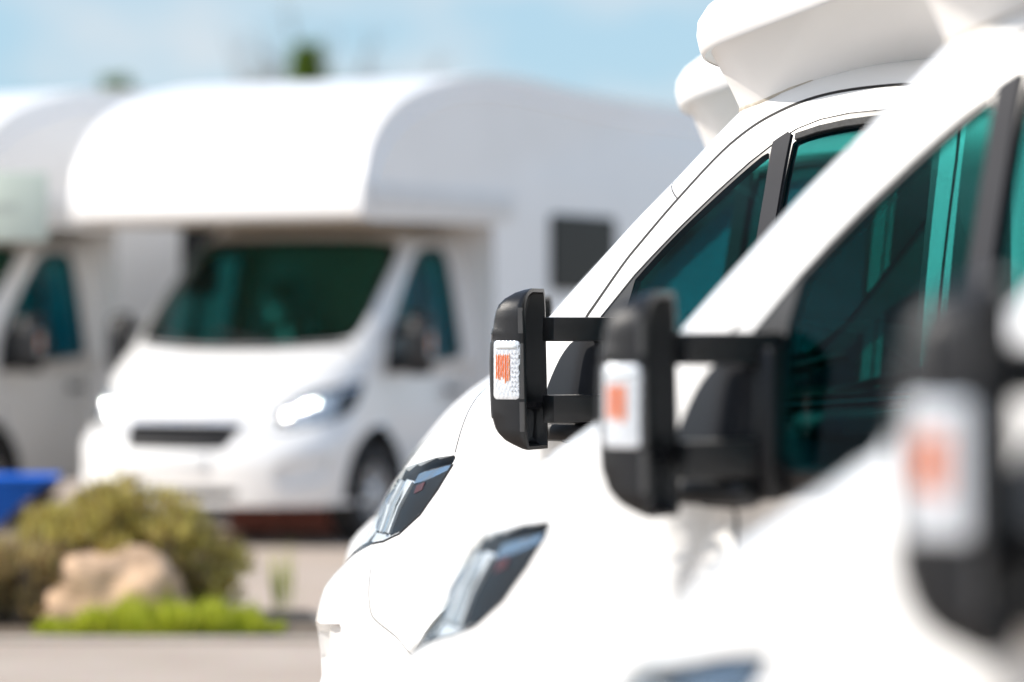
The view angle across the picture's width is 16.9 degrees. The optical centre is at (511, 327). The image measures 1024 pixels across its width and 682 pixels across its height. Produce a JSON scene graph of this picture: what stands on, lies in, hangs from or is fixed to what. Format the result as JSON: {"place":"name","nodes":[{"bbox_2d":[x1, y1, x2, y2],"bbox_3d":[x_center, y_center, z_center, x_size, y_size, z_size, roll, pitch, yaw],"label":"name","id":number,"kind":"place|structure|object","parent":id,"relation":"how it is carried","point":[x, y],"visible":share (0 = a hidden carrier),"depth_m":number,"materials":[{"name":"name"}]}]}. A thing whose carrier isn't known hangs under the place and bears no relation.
{"place":"outdoors","nodes":[
{"label":"outdoors","id":0,"kind":"place"},
{"bbox_2d":[31,584,287,635],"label":"grass","id":1,"kind":"structure","parent":0,"point":[208,617],"depth_m":16.38,"materials":[{"name":"green plant"}]},
{"bbox_2d":[0,643,321,681],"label":"road","id":2,"kind":"structure","parent":0,"point":[160,662],"depth_m":15.09,"materials":[{"name":"grey concrete"}]},
{"bbox_2d":[345,55,931,562],"bbox_3d":[2.537,0.060,11.318,6.794,2.820,2.625,0,0,32],"label":"motorhome","id":3,"kind":"object","parent":2,"relation":"on","point":[701,265],"visible":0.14,"depth_m":11.27,"materials":[{"name":"white paint"}]},
{"bbox_2d":[709,133,888,382],"bbox_3d":[0.724,0.255,11.388,1.133,1.776,0.213,0,0,32],"label":"door","id":4,"kind":"structure","parent":3,"relation":"in","point":[823,152],"depth_m":11.28,"materials":[{"name":"white paint"}]},
{"bbox_2d":[315,0,1023,681],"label":"motorhome","id":5,"kind":"object","parent":2,"relation":"on","point":[797,72],"visible":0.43,"depth_m":9.32,"materials":[{"name":"white paint"}]},
{"bbox_2d":[588,86,956,316],"bbox_3d":[0.670,0.255,9.188,1.133,1.776,0.213,0,0,36],"label":"door","id":6,"kind":"structure","parent":5,"relation":"in","point":[778,138],"depth_m":9.18,"materials":[{"name":"white paint"}]},
{"bbox_2d":[385,0,1023,681],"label":"motorhome","id":7,"kind":"object","parent":2,"relation":"on","point":[657,492],"visible":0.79,"depth_m":6.76,"materials":[{"name":"white paint"}]},
{"bbox_2d":[735,36,1023,545],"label":"door","id":8,"kind":"structure","parent":7,"relation":"in","point":[995,81],"depth_m":6.62,"materials":[{"name":"white paint"}]},
{"bbox_2d":[616,275,1023,681],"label":"motorhome","id":9,"kind":"object","parent":2,"relation":"on","point":[899,557],"visible":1,"depth_m":4.16,"materials":[{"name":"white paint"}]},
{"bbox_2d":[0,481,350,635],"bbox_3d":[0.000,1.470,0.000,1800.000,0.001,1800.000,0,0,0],"label":"ground","id":10,"kind":"structure","parent":0,"point":[319,558],"depth_m":22.32,"materials":[{"name":"beige concrete"}]},
{"bbox_2d":[0,172,47,240],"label":"sign","id":11,"kind":"object","parent":10,"relation":"on","point":[23,206],"visible":1,"depth_m":19.99,"materials":[{"name":"white"}]},
{"bbox_2d":[0,473,61,587],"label":"wheelbarrow","id":12,"kind":"object","parent":10,"relation":"on","point":[17,490],"visible":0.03,"depth_m":18.24,"materials":[{"name":"blue plastic"}]},
{"bbox_2d":[0,89,231,501],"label":"motorhome","id":13,"kind":"object","parent":10,"relation":"on","point":[69,288],"visible":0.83,"depth_m":26.07,"materials":[{"name":"white paint"}]},
{"bbox_2d":[0,244,88,478],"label":"door","id":14,"kind":"structure","parent":13,"relation":"in","point":[41,411],"depth_m":25.78,"materials":[{"name":"white paint"}]},
{"bbox_2d":[181,228,217,292],"bbox_3d":[-2.341,-0.555,27.548,0.050,0.570,1.120,0,0,26],"label":"coach window","id":15,"kind":"structure","parent":13,"relation":"in","point":[192,240],"depth_m":27.20,"materials":[{"name":"glass"}]},
{"bbox_2d":[96,74,137,89],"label":"conifer tree","id":16,"kind":"object","parent":10,"relation":"on","point":[119,82],"visible":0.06,"depth_m":59.88,"materials":[{"name":"green plant"}]},
{"bbox_2d":[0,609,317,635],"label":"planting bed","id":17,"kind":"object","parent":10,"relation":"on","point":[301,622],"visible":0.25,"depth_m":16.89,"materials":[{"name":"soil"}]},
{"bbox_2d":[0,530,75,625],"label":"bush","id":18,"kind":"object","parent":17,"relation":"on","point":[24,603],"visible":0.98,"depth_m":16.94,"materials":[{"name":"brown plant"}]},
{"bbox_2d":[43,544,193,620],"bbox_3d":[-1.943,1.340,17.019,0.731,0.530,0.485,0,0,0],"label":"boulder","id":19,"kind":"object","parent":17,"relation":"on","point":[87,576],"visible":0.61,"depth_m":16.86,"materials":[{"name":"stone"}]},
{"bbox_2d":[8,462,260,609],"bbox_3d":[-1.889,1.073,17.269,1.269,0.808,0.845,0,0,0],"label":"bush","id":20,"kind":"object","parent":17,"relation":"on","point":[113,520],"visible":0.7,"depth_m":17.23,"materials":[{"name":"green plant"}]},
{"bbox_2d":[267,541,299,614],"bbox_3d":[-1.170,1.262,17.596,0.156,0.416,0.198,0,0,-12],"label":"weed","id":21,"kind":"object","parent":17,"relation":"on","point":[281,583],"visible":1,"depth_m":17.59,"materials":[{"name":"green plant"}]},
{"bbox_2d":[0,636,319,642],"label":"kerb","id":22,"kind":"structure","parent":10,"relation":"on","point":[159,639],"depth_m":16.01,"materials":[{"name":"concrete"}]},
{"bbox_2d":[225,17,359,83],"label":"bare tree","id":23,"kind":"object","parent":10,"relation":"on","point":[246,78],"visible":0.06,"depth_m":75.35,"materials":[{"name":"grey plant"}]},
{"bbox_2d":[228,505,362,536],"bbox_3d":[-1.320,1.355,24.200,1.340,0.230,0.200,0,0,12],"label":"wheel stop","id":24,"kind":"object","parent":10,"relation":"on","point":[255,521],"visible":0.43,"depth_m":24.17,"materials":[{"name":"brown"}]},
{"bbox_2d":[285,39,331,81],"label":"conifer tree","id":25,"kind":"object","parent":10,"relation":"on","point":[304,57],"visible":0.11,"depth_m":59.85,"materials":[{"name":"green plant"}]},
{"bbox_2d":[232,2,410,83],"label":"bare tree","id":26,"kind":"object","parent":10,"relation":"on","point":[272,71],"visible":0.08,"depth_m":69.57,"materials":[{"name":"grey plant"}]},
{"bbox_2d":[70,75,734,541],"bbox_3d":[-0.700,-0.172,26.159,2.625,3.285,7.074,0,0,26],"label":"motorhome","id":27,"kind":"object","parent":10,"relation":"on","point":[380,249],"visible":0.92,"depth_m":23.93,"materials":[{"name":"white paint"}]},
{"bbox_2d":[151,244,250,343],"bbox_3d":[-2.265,0.255,25.016,0.213,1.776,1.133,0,0,26],"label":"door","id":28,"kind":"structure","parent":27,"relation":"in","point":[203,262],"depth_m":25.04,"materials":[{"name":"white paint"}]},
{"bbox_2d":[387,238,464,468],"bbox_3d":[-0.665,0.255,24.222,0.213,1.776,1.133,0,0,26],"label":"door","id":29,"kind":"structure","parent":27,"relation":"in","point":[415,403],"depth_m":24.23,"materials":[{"name":"white paint"}]},
{"bbox_2d":[550,214,615,290],"bbox_3d":[0.529,-0.555,26.048,0.050,0.570,1.120,0,0,26],"label":"coach window","id":30,"kind":"structure","parent":27,"relation":"in","point":[577,242],"depth_m":25.88,"materials":[{"name":"glass"}]},
{"bbox_2d":[663,223,705,266],"bbox_3d":[1.400,-0.555,27.804,0.050,0.570,0.900,0,0,26],"label":"coach window","id":31,"kind":"structure","parent":27,"relation":"in","point":[697,227],"depth_m":27.68,"materials":[{"name":"glass"}]},
{"bbox_2d":[360,54,449,78],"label":"bare tree","id":32,"kind":"object","parent":10,"relation":"on","point":[434,71],"visible":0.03,"depth_m":79.19,"materials":[{"name":"grey plant"}]},
{"bbox_2d":[0,0,826,255],"label":"sky","id":33,"kind":"structure","parent":0,"point":[630,50],"materials":[{"name":"blue"}]}
]}

